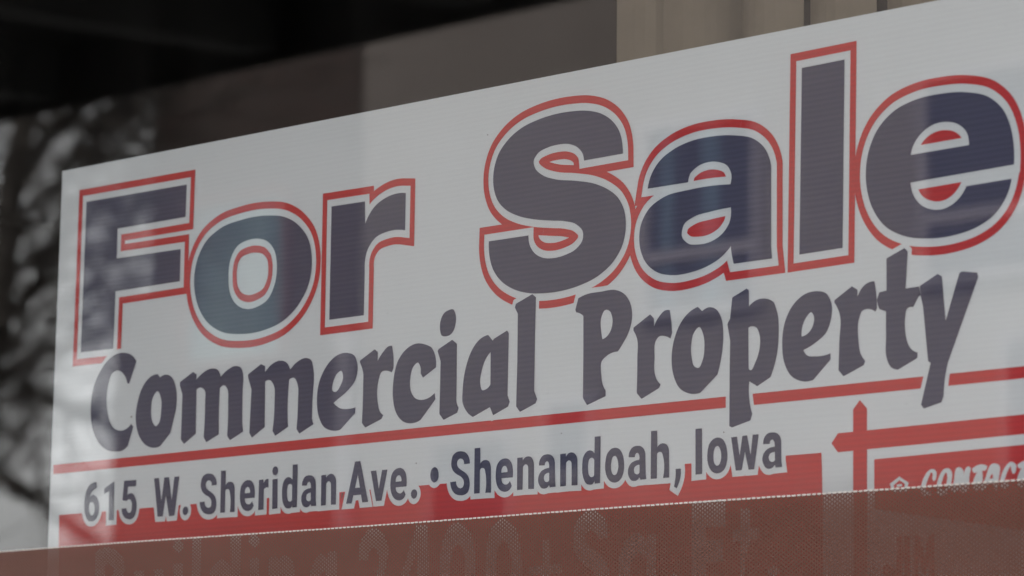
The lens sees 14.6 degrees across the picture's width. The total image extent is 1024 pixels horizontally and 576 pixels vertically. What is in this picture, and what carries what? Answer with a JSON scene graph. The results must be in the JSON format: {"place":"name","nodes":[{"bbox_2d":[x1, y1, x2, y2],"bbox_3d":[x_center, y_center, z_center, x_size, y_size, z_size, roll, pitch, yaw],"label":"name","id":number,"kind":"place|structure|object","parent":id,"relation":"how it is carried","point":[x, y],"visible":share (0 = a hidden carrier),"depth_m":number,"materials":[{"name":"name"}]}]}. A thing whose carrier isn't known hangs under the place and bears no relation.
{"place":"outdoors","nodes":[
{"label":"outdoors","id":0,"kind":"place"},
{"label":"room back wall","id":1,"kind":"structure","parent":0,"visible":0},
{"bbox_2d":[0,0,886,227],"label":"room ceiling","id":2,"kind":"structure","parent":1,"relation":"on","point":[84,83],"depth_m":7.08,"materials":[{"name":"grey"}]},
{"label":"pavement","id":3,"kind":"structure","parent":0,"visible":0},
{"bbox_2d":[0,220,59,575],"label":"room side wall","id":4,"kind":"structure","parent":3,"relation":"on","point":[29,262],"depth_m":9.07,"materials":[{"name":"grey"}]},
{"bbox_3d":[-2.835,-0.074,5.611,0.300,4.500,19.000,7,-9,-40],"label":"storefront","id":5,"kind":"object","parent":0,"visible":0},
{"bbox_2d":[617,0,936,62],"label":"vertical blind","id":6,"kind":"object","parent":5,"relation":"hanging from","point":[647,28],"depth_m":2.19,"materials":[{"name":"beige fabric"}]},
{"bbox_3d":[-0.247,0.257,2.334,0.100,2.290,3.170,7,-9,-40],"label":"window frame","id":7,"kind":"object","parent":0,"visible":0},
{"bbox_3d":[-0.256,0.255,2.326,0.005,2.170,3.050,7,-9,-40],"label":"window pane","id":8,"kind":"object","parent":7,"relation":"in","visible":0},
{"bbox_2d":[0,479,1023,575],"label":"window film","id":9,"kind":"object","parent":8,"relation":"attached to","point":[376,544],"depth_m":1.96,"materials":[{"name":"red plastic"}]},
{"bbox_2d":[48,0,1023,575],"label":"for sale sign","id":10,"kind":"object","parent":8,"relation":"attached to","point":[784,262],"visible":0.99,"depth_m":2.04,"materials":[{"name":"white plastic"}]}
]}

